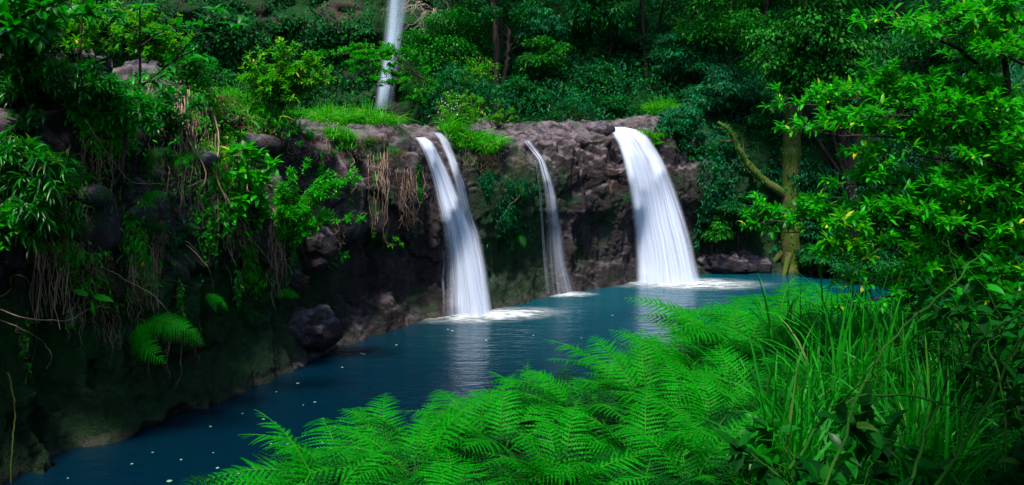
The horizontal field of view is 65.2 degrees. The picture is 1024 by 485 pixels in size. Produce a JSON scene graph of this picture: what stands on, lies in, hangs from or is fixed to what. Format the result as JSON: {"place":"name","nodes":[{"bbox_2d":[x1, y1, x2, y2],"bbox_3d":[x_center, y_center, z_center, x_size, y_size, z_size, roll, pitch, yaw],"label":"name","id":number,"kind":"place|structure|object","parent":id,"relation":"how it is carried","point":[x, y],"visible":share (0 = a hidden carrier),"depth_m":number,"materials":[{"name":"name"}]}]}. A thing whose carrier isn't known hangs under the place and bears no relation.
{"place":"outdoors","nodes":[
{"label":"outdoors","id":0,"kind":"place"},
{"bbox_2d":[53,0,432,120],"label":"mountain cliff","id":1,"kind":"structure","parent":0,"point":[184,9],"depth_m":54.39,"materials":[{"name":"plant"}]},
{"bbox_2d":[60,0,433,117],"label":"ivy","id":2,"kind":"object","parent":1,"relation":"attached to","point":[246,30],"visible":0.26,"depth_m":53.45,"materials":[{"name":"green plant"}]},
{"bbox_2d":[381,0,402,93],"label":"waterfall","id":3,"kind":"structure","parent":1,"relation":"attached to","point":[394,27],"depth_m":46.32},
{"bbox_2d":[3,272,952,484],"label":"pool water","id":4,"kind":"structure","parent":0,"point":[412,367],"depth_m":17.45,"materials":[{"name":"liquid"}]},
{"bbox_2d":[0,47,1023,484],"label":"rock cliff","id":5,"kind":"structure","parent":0,"point":[582,237],"depth_m":19.23,"materials":[{"name":"stone"}]},
{"bbox_2d":[0,125,87,258],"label":"shrub","id":6,"kind":"object","parent":5,"relation":"on","point":[24,168],"visible":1,"depth_m":11.81,"materials":[{"name":"green plant"}]},
{"bbox_2d":[29,172,73,329],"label":"hanging roots","id":7,"kind":"object","parent":5,"relation":"hanging from","point":[41,277],"visible":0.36,"depth_m":12.92,"materials":[{"name":"plant"}]},
{"bbox_2d":[0,0,108,67],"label":"shrub","id":8,"kind":"object","parent":5,"relation":"on","point":[31,22],"visible":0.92,"depth_m":11.03,"materials":[{"name":"green plant"}]},
{"bbox_2d":[16,165,103,247],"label":"shrub","id":9,"kind":"object","parent":5,"relation":"on","point":[66,224],"visible":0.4,"depth_m":12.53,"materials":[{"name":"green plant"}]},
{"bbox_2d":[0,32,128,138],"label":"shrub","id":10,"kind":"object","parent":5,"relation":"on","point":[29,76],"visible":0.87,"depth_m":12.33,"materials":[{"name":"green plant"}]},
{"bbox_2d":[37,233,139,319],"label":"creeper","id":11,"kind":"object","parent":5,"relation":"attached to","point":[68,257],"visible":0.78,"depth_m":13.01,"materials":[{"name":"green plant"}]},
{"bbox_2d":[50,0,127,63],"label":"shrub","id":12,"kind":"object","parent":5,"relation":"on","point":[71,42],"visible":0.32,"depth_m":14.19,"materials":[{"name":"green plant"}]},
{"bbox_2d":[70,183,114,210],"bbox_3d":[-6.851,-0.754,13.100,0.692,0.448,0.657,0,9,0],"label":"boulder","id":13,"kind":"object","parent":5,"relation":"on","point":[100,196],"visible":0.82,"depth_m":12.87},
{"bbox_2d":[54,101,156,162],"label":"creeper","id":14,"kind":"object","parent":5,"relation":"attached to","point":[116,149],"visible":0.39,"depth_m":13.47,"materials":[{"name":"green plant"}]},
{"bbox_2d":[50,70,170,138],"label":"shrub","id":15,"kind":"object","parent":5,"relation":"on","point":[105,100],"visible":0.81,"depth_m":12.67,"materials":[{"name":"green plant"}]},
{"bbox_2d":[71,134,201,274],"bbox_3d":[-6.627,-0.621,14.162,1.060,2.583,2.668,4,10,25],"label":"creeper","id":16,"kind":"object","parent":5,"relation":"attached to","point":[178,242],"visible":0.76,"depth_m":14.58,"materials":[{"name":"green plant"}]},
{"bbox_2d":[117,191,166,296],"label":"creeper","id":17,"kind":"object","parent":5,"relation":"attached to","point":[137,244],"visible":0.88,"depth_m":14.09,"materials":[{"name":"green plant"}]},
{"bbox_2d":[125,243,161,323],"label":"hanging roots","id":18,"kind":"object","parent":5,"relation":"hanging from","point":[134,272],"visible":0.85,"depth_m":14.25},
{"bbox_2d":[107,0,194,68],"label":"shrub","id":19,"kind":"object","parent":5,"relation":"on","point":[167,46],"visible":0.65,"depth_m":16.99,"materials":[{"name":"green plant"}]},
{"bbox_2d":[128,218,180,307],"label":"creeper","id":20,"kind":"object","parent":5,"relation":"on","point":[161,238],"visible":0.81,"depth_m":14.22,"materials":[{"name":"green plant"}]},
{"bbox_2d":[128,311,204,364],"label":"fern","id":21,"kind":"object","parent":5,"relation":"on","point":[153,322],"visible":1,"depth_m":14.10,"materials":[{"name":"plant"}]},
{"bbox_2d":[94,2,249,185],"bbox_3d":[-5.635,-2.387,13.108,2.936,3.070,1.050,2,9,15],"label":"sapling","id":22,"kind":"object","parent":5,"relation":"on","point":[153,79],"visible":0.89,"depth_m":13.03,"materials":[{"name":"green plant"}]},
{"bbox_2d":[137,84,208,158],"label":"shrub","id":23,"kind":"object","parent":5,"relation":"on","point":[170,123],"visible":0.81,"depth_m":14.60,"materials":[{"name":"green plant"}]},
{"bbox_2d":[161,38,234,98],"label":"shrub","id":24,"kind":"object","parent":5,"relation":"on","point":[190,69],"visible":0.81,"depth_m":16.30,"materials":[{"name":"green plant"}]},
{"bbox_2d":[174,83,221,221],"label":"hanging roots","id":25,"kind":"object","parent":5,"relation":"hanging from","point":[192,130],"visible":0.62,"depth_m":15.41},
{"bbox_2d":[177,110,221,281],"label":"creeper","id":26,"kind":"object","parent":5,"relation":"attached to","point":[196,220],"visible":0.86,"depth_m":15.19,"materials":[{"name":"green plant"}]},
{"bbox_2d":[181,67,256,191],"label":"creeper","id":27,"kind":"object","parent":5,"relation":"attached to","point":[228,138],"visible":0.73,"depth_m":16.46,"materials":[{"name":"green plant"}]},
{"bbox_2d":[190,151,249,248],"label":"creeper","id":28,"kind":"object","parent":5,"relation":"attached to","point":[224,218],"visible":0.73,"depth_m":15.50,"materials":[{"name":"green plant"}]},
{"bbox_2d":[220,136,282,228],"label":"shrub","id":29,"kind":"object","parent":5,"relation":"on","point":[255,180],"visible":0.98,"depth_m":15.76,"materials":[{"name":"green plant"}]},
{"bbox_2d":[229,217,275,299],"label":"creeper","id":30,"kind":"object","parent":5,"relation":"attached to","point":[250,276],"visible":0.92,"depth_m":16.79,"materials":[{"name":"green plant"}]},
{"bbox_2d":[219,94,322,133],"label":"grass tuft","id":31,"kind":"object","parent":5,"relation":"on","point":[263,108],"visible":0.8,"depth_m":17.58,"materials":[{"name":"plant"}]},
{"bbox_2d":[234,37,336,112],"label":"shrub","id":32,"kind":"object","parent":5,"relation":"on","point":[270,83],"visible":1,"depth_m":17.32,"materials":[{"name":"green plant"}]},
{"bbox_2d":[289,303,343,351],"bbox_3d":[-5.001,2.035,18.821,1.997,1.189,1.440,4,10,25],"label":"boulder","id":33,"kind":"object","parent":5,"relation":"on","point":[319,328],"visible":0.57,"depth_m":18.45,"materials":[{"name":"stone"}]},
{"bbox_2d":[268,157,366,249],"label":"shrub","id":34,"kind":"object","parent":5,"relation":"on","point":[291,216],"visible":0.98,"depth_m":16.92,"materials":[{"name":"green plant"}]},
{"bbox_2d":[299,222,337,271],"bbox_3d":[-4.782,0.016,18.918,1.292,1.365,1.033,0,9,0],"label":"boulder","id":35,"kind":"object","parent":5,"relation":"on","point":[319,249],"visible":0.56,"depth_m":18.60,"materials":[{"name":"stone"}]},
{"bbox_2d":[319,120,367,149],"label":"grass tuft","id":36,"kind":"object","parent":5,"relation":"on","point":[342,137],"visible":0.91,"depth_m":19.72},
{"bbox_2d":[315,98,423,126],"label":"grass tuft","id":37,"kind":"object","parent":5,"relation":"on","point":[371,118],"visible":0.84,"depth_m":21.93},
{"bbox_2d":[427,112,487,147],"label":"grass tuft","id":38,"kind":"object","parent":5,"relation":"on","point":[451,128],"visible":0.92,"depth_m":22.93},
{"bbox_2d":[429,90,491,138],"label":"flowering shrub","id":39,"kind":"object","parent":5,"relation":"on","point":[461,107],"visible":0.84,"depth_m":23.22,"materials":[{"name":"green plant"}]},
{"bbox_2d":[418,133,529,319],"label":"waterfall","id":40,"kind":"structure","parent":5,"relation":"on","point":[471,296],"depth_m":22.46,"materials":[{"name":"liquid"}]},
{"bbox_2d":[459,123,517,154],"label":"grass tuft","id":41,"kind":"object","parent":5,"relation":"on","point":[490,142],"visible":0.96,"depth_m":23.05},
{"bbox_2d":[473,168,539,256],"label":"creeper","id":42,"kind":"object","parent":5,"relation":"attached to","point":[508,212],"visible":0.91,"depth_m":23.40,"materials":[{"name":"green plant"}]},
{"bbox_2d":[614,127,724,286],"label":"waterfall","id":43,"kind":"structure","parent":5,"relation":"on","point":[665,260],"depth_m":26.80,"materials":[{"name":"liquid"}]},
{"bbox_2d":[652,115,703,157],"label":"shrub","id":44,"kind":"object","parent":5,"relation":"on","point":[680,135],"visible":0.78,"depth_m":27.70,"materials":[{"name":"green plant"}]},
{"bbox_2d":[655,102,707,141],"bbox_3d":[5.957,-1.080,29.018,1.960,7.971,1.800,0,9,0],"label":"shrub","id":45,"kind":"object","parent":5,"relation":"on","point":[687,112],"visible":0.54,"depth_m":28.03,"materials":[{"name":"green plant"}]},
{"bbox_2d":[698,213,735,273],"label":"shrub","id":46,"kind":"object","parent":5,"relation":"on","point":[718,230],"visible":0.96,"depth_m":28.08,"materials":[{"name":"green plant"}]},
{"bbox_2d":[679,64,765,127],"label":"shrub","id":47,"kind":"object","parent":5,"relation":"on","point":[732,89],"visible":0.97,"depth_m":29.05,"materials":[{"name":"green plant"}]},
{"bbox_2d":[696,249,771,273],"bbox_3d":[7.747,0.819,29.126,3.261,1.225,1.847,0,9,0],"label":"boulder","id":48,"kind":"object","parent":5,"relation":"on","point":[731,263],"visible":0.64,"depth_m":28.44,"materials":[{"name":"stone"}]},
{"bbox_2d":[716,190,768,272],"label":"shrub","id":49,"kind":"object","parent":5,"relation":"on","point":[731,211],"visible":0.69,"depth_m":28.15,"materials":[{"name":"green plant"}]},
{"bbox_2d":[738,104,784,150],"bbox_3d":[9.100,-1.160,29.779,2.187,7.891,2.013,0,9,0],"label":"shrub","id":50,"kind":"object","parent":5,"relation":"on","point":[761,126],"visible":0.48,"depth_m":28.79,"materials":[{"name":"green plant"}]},
{"bbox_2d":[677,62,1023,282],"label":"creeper","id":51,"kind":"object","parent":5,"relation":"attached to","point":[1015,69],"visible":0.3,"depth_m":27.98,"materials":[{"name":"green plant"}]},
{"bbox_2d":[327,0,1023,484],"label":"ground","id":52,"kind":"structure","parent":0,"point":[413,112],"depth_m":33.70,"materials":[{"name":"plant"}]},
{"bbox_2d":[201,407,388,484],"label":"fern","id":53,"kind":"object","parent":52,"relation":"on","point":[256,469],"visible":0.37,"depth_m":7.95,"materials":[{"name":"plant"}]},
{"bbox_2d":[213,410,404,484],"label":"fern","id":54,"kind":"object","parent":52,"relation":"on","point":[294,447],"visible":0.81,"depth_m":6.91,"materials":[{"name":"plant"}]},
{"bbox_2d":[312,41,438,122],"bbox_3d":[-5.693,-6.439,32.470,5.412,3.588,2.091,0,9,0],"label":"feathery tree","id":55,"kind":"object","parent":52,"relation":"on","point":[387,52],"visible":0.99,"depth_m":32.43,"materials":[{"name":"green plant"}]},
{"bbox_2d":[284,387,507,484],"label":"fern","id":56,"kind":"object","parent":52,"relation":"on","point":[427,433],"visible":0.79,"depth_m":7.37,"materials":[{"name":"plant"}]},
{"bbox_2d":[323,392,480,481],"bbox_3d":[-1.363,2.052,8.143,1.256,0.564,1.817,8,12,42],"label":"fern","id":57,"kind":"object","parent":52,"relation":"on","point":[369,427],"visible":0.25,"depth_m":8.35,"materials":[{"name":"plant"}]},
{"bbox_2d":[341,391,475,468],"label":"fern","id":58,"kind":"object","parent":52,"relation":"on","point":[394,434],"visible":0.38,"depth_m":8.47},
{"bbox_2d":[397,3,501,82],"bbox_3d":[-2.751,-8.741,35.745,4.750,3.513,4.212,0,9,0],"label":"leafy tree","id":59,"kind":"object","parent":52,"relation":"on","point":[460,35],"visible":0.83,"depth_m":34.92,"materials":[{"name":"green plant"}]},
{"bbox_2d":[412,449,496,484],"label":"fern","id":60,"kind":"object","parent":52,"relation":"on","point":[450,478],"visible":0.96,"depth_m":6.74,"materials":[{"name":"plant"}]},
{"bbox_2d":[401,389,519,443],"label":"fern","id":61,"kind":"object","parent":52,"relation":"on","point":[447,405],"visible":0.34,"depth_m":9.05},
{"bbox_2d":[410,373,577,482],"bbox_3d":[-0.106,1.869,7.697,1.725,0.688,1.844,0,9,0],"label":"fern","id":62,"kind":"object","parent":52,"relation":"on","point":[475,438],"visible":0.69,"depth_m":7.89,"materials":[{"name":"plant"}]},
{"bbox_2d":[463,0,542,90],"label":"dark tree","id":63,"kind":"object","parent":52,"relation":"on","point":[486,10],"visible":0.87,"depth_m":34.48,"materials":[{"name":"green plant"}]},
{"bbox_2d":[499,73,550,105],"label":"shrub","id":64,"kind":"object","parent":52,"relation":"on","point":[521,86],"visible":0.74,"depth_m":33.49,"materials":[{"name":"green plant"}]},
{"bbox_2d":[509,5,572,85],"bbox_3d":[1.261,-8.846,36.677,3.092,3.855,2.806,0,9,0],"label":"leafy tree","id":65,"kind":"object","parent":52,"relation":"on","point":[542,26],"visible":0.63,"depth_m":36.16,"materials":[{"name":"green plant"}]},
{"bbox_2d":[515,34,573,98],"bbox_3d":[1.434,-7.474,34.732,2.604,3.069,2.201,-6,11,-32],"label":"leafy tree","id":66,"kind":"object","parent":52,"relation":"on","point":[548,57],"visible":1,"depth_m":34.29,"materials":[{"name":"green plant"}]},
{"bbox_2d":[507,369,627,433],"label":"fern","id":67,"kind":"object","parent":52,"relation":"on","point":[557,394],"visible":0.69,"depth_m":8.37,"materials":[{"name":"plant"}]},
{"bbox_2d":[481,397,666,484],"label":"fern","id":68,"kind":"object","parent":52,"relation":"on","point":[524,467],"visible":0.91,"depth_m":6.73,"materials":[{"name":"plant"}]},
{"bbox_2d":[555,13,598,74],"bbox_3d":[2.960,-9.322,37.941,2.852,3.356,2.336,3,10,17],"label":"leafy tree","id":69,"kind":"object","parent":52,"relation":"on","point":[586,41],"visible":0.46,"depth_m":37.57,"materials":[{"name":"green plant"}]},
{"bbox_2d":[570,57,627,94],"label":"shrub","id":70,"kind":"object","parent":52,"relation":"on","point":[605,73],"visible":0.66,"depth_m":35.52,"materials":[{"name":"green plant"}]},
{"bbox_2d":[180,298,1023,484],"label":"fern undergrowth","id":71,"kind":"object","parent":52,"relation":"on","point":[719,467],"visible":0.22,"depth_m":7.37,"materials":[{"name":"plant"}]},
{"bbox_2d":[525,440,700,484],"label":"fern","id":72,"kind":"object","parent":52,"relation":"on","point":[573,471],"visible":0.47,"depth_m":6.59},
{"bbox_2d":[544,329,689,398],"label":"fern","id":73,"kind":"object","parent":52,"relation":"on","point":[587,354],"visible":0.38,"depth_m":10.18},
{"bbox_2d":[592,93,642,118],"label":"shrub","id":74,"kind":"object","parent":52,"relation":"on","point":[617,104],"visible":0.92,"depth_m":33.49,"materials":[{"name":"green plant"}]},
{"bbox_2d":[536,379,719,484],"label":"fern","id":75,"kind":"object","parent":52,"relation":"on","point":[646,427],"visible":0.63,"depth_m":7.48,"materials":[{"name":"plant"}]},
{"bbox_2d":[590,7,670,73],"bbox_3d":[5.830,-9.683,39.047,4.296,3.419,3.255,0,9,0],"label":"leafy tree","id":76,"kind":"object","parent":52,"relation":"on","point":[634,40],"visible":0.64,"depth_m":38.48,"materials":[{"name":"green plant"}]},
{"bbox_2d":[592,441,686,484],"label":"fern","id":77,"kind":"object","parent":52,"relation":"on","point":[634,470],"visible":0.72,"depth_m":6.69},
{"bbox_2d":[559,325,741,443],"bbox_3d":[1.649,1.489,8.830,1.984,0.779,2.018,-4,10,-24],"label":"fern","id":78,"kind":"object","parent":52,"relation":"on","point":[627,374],"visible":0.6,"depth_m":8.97,"materials":[{"name":"plant"}]},
{"bbox_2d":[599,359,753,456],"bbox_3d":[1.887,1.687,8.066,1.552,0.690,1.660,-5,10,-28],"label":"fern","id":79,"kind":"object","parent":52,"relation":"on","point":[702,404],"visible":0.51,"depth_m":8.19,"materials":[{"name":"plant"}]},
{"bbox_2d":[609,329,758,413],"bbox_3d":[2.065,1.339,9.549,1.683,0.815,2.081,6,11,33],"label":"fern","id":80,"kind":"object","parent":52,"relation":"on","point":[668,357],"visible":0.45,"depth_m":9.35,"materials":[{"name":"plant"}]},
{"bbox_2d":[605,410,766,484],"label":"fern","id":81,"kind":"object","parent":52,"relation":"on","point":[669,457],"visible":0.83,"depth_m":6.84,"materials":[{"name":"plant"}]},
{"bbox_2d":[646,19,738,86],"bbox_3d":[8.226,-8.104,36.366,4.271,4.002,3.662,0,9,0],"label":"leafy tree","id":82,"kind":"object","parent":52,"relation":"on","point":[696,63],"visible":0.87,"depth_m":35.59,"materials":[{"name":"green plant"}]},
{"bbox_2d":[649,307,745,362],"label":"fern","id":83,"kind":"object","parent":52,"relation":"on","point":[675,338],"visible":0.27,"depth_m":11.24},
{"bbox_2d":[629,414,779,484],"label":"fern","id":84,"kind":"object","parent":52,"relation":"on","point":[688,424],"visible":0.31,"depth_m":7.21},
{"bbox_2d":[416,0,1023,125],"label":"forest","id":85,"kind":"object","parent":52,"relation":"on","point":[607,11],"visible":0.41,"depth_m":35.46,"materials":[{"name":"green plant"}]},
{"bbox_2d":[625,296,814,361],"bbox_3d":[3.097,1.314,11.464,2.863,0.883,3.107,0,9,0],"label":"fern","id":86,"kind":"object","parent":52,"relation":"on","point":[660,310],"visible":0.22,"depth_m":11.75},
{"bbox_2d":[660,297,803,381],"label":"fern","id":87,"kind":"object","parent":52,"relation":"on","point":[713,334],"visible":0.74,"depth_m":10.38,"materials":[{"name":"plant"}]},
{"bbox_2d":[671,337,812,417],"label":"fern","id":88,"kind":"object","parent":52,"relation":"on","point":[730,359],"visible":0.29,"depth_m":9.03,"materials":[{"name":"plant"}]},
{"bbox_2d":[654,276,843,340],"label":"fern","id":89,"kind":"object","parent":52,"relation":"on","point":[760,297],"visible":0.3,"depth_m":12.46,"materials":[{"name":"plant"}]},
{"bbox_2d":[717,0,814,275],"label":"mossy tree","id":90,"kind":"object","parent":52,"relation":"on","point":[790,152],"visible":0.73,"depth_m":28.04,"materials":[{"name":"green plant"}]},
{"bbox_2d":[724,413,861,484],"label":"broadleaf plant","id":91,"kind":"object","parent":52,"relation":"on","point":[762,428],"visible":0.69,"depth_m":6.20,"materials":[{"name":"green plant"}]},
{"bbox_2d":[713,430,900,484],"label":"broadleaf plant","id":92,"kind":"object","parent":52,"relation":"on","point":[879,468],"visible":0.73,"depth_m":5.71,"materials":[{"name":"green plant"}]},
{"bbox_2d":[737,0,903,249],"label":"creeper tree","id":93,"kind":"object","parent":52,"relation":"on","point":[831,51],"visible":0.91,"depth_m":26.59,"materials":[{"name":"green plant"}]},
{"bbox_2d":[794,243,850,276],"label":"shrub","id":94,"kind":"object","parent":52,"relation":"on","point":[807,262],"visible":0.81,"depth_m":27.71,"materials":[{"name":"green plant"}]},
{"bbox_2d":[623,289,1023,484],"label":"grass","id":95,"kind":"structure","parent":52,"relation":"on","point":[699,362],"depth_m":7.78,"materials":[{"name":"plant"}]},
{"bbox_2d":[671,302,982,484],"bbox_3d":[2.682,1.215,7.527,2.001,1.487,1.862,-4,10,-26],"label":"tall grass","id":96,"kind":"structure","parent":52,"relation":"on","point":[776,395],"depth_m":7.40,"materials":[{"name":"plant"}]},
{"bbox_2d":[827,246,902,284],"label":"shrub","id":97,"kind":"object","parent":52,"relation":"on","point":[880,264],"visible":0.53,"depth_m":26.67,"materials":[{"name":"green plant"}]},
{"bbox_2d":[781,382,972,484],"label":"broadleaf plant","id":98,"kind":"object","parent":52,"relation":"on","point":[868,437],"visible":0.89,"depth_m":5.38,"materials":[{"name":"green plant"}]},
{"bbox_2d":[788,310,981,469],"bbox_3d":[2.579,1.055,5.380,1.317,0.875,0.791,-8,12,-41],"label":"stem vine","id":99,"kind":"object","parent":98,"relation":"attached to","point":[814,429],"visible":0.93,"depth_m":5.47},
{"bbox_2d":[824,236,982,484],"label":"stem vine","id":100,"kind":"object","parent":98,"relation":"attached to","point":[885,346],"visible":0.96,"depth_m":5.40,"materials":[{"name":"plant"}]},
{"bbox_2d":[908,240,1023,484],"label":"stem vine","id":101,"kind":"object","parent":98,"relation":"on","point":[929,425],"visible":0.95,"depth_m":5.25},
{"bbox_2d":[934,321,1023,484],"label":"stem vine","id":102,"kind":"object","parent":98,"relation":"on","point":[949,465],"visible":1,"depth_m":5.09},
{"bbox_2d":[737,0,1023,315],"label":"bright shrub","id":103,"kind":"object","parent":52,"relation":"on","point":[982,119],"visible":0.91,"depth_m":8.27,"materials":[{"name":"green plant"}]},
{"bbox_2d":[765,315,1023,484],"bbox_3d":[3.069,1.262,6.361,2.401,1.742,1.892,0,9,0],"label":"tall grass","id":104,"kind":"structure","parent":52,"relation":"on","point":[934,442],"depth_m":6.33,"materials":[{"name":"plant"}]},
{"bbox_2d":[879,0,1023,75],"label":"leafy tree","id":105,"kind":"object","parent":52,"relation":"on","point":[913,49],"visible":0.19,"depth_m":32.72,"materials":[{"name":"green plant"}]},
{"bbox_2d":[895,263,1023,439],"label":"broadleaf plant","id":106,"kind":"object","parent":52,"relation":"on","point":[949,311],"visible":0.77,"depth_m":6.51,"materials":[{"name":"green plant"}]},
{"bbox_2d":[901,256,1023,420],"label":"broadleaf plant","id":107,"kind":"object","parent":52,"relation":"on","point":[963,369],"visible":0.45,"depth_m":7.25,"materials":[{"name":"green plant"}]},
{"bbox_2d":[942,251,1023,386],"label":"broadleaf plant","id":108,"kind":"object","parent":52,"relation":"on","point":[997,267],"visible":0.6,"depth_m":7.25,"materials":[{"name":"green plant"}]},
{"bbox_2d":[954,316,1023,484],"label":"broadleaf plant","id":109,"kind":"object","parent":52,"relation":"on","point":[1015,474],"visible":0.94,"depth_m":5.95,"materials":[{"name":"green plant"}]},
{"bbox_2d":[729,258,965,414],"bbox_3d":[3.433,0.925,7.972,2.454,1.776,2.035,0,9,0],"label":"tall grass","id":110,"kind":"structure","parent":0,"point":[867,355],"depth_m":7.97,"materials":[{"name":"plant"}]},
{"bbox_2d":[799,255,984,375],"bbox_3d":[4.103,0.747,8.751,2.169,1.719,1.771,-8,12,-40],"label":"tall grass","id":111,"kind":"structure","parent":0,"point":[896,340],"depth_m":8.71,"materials":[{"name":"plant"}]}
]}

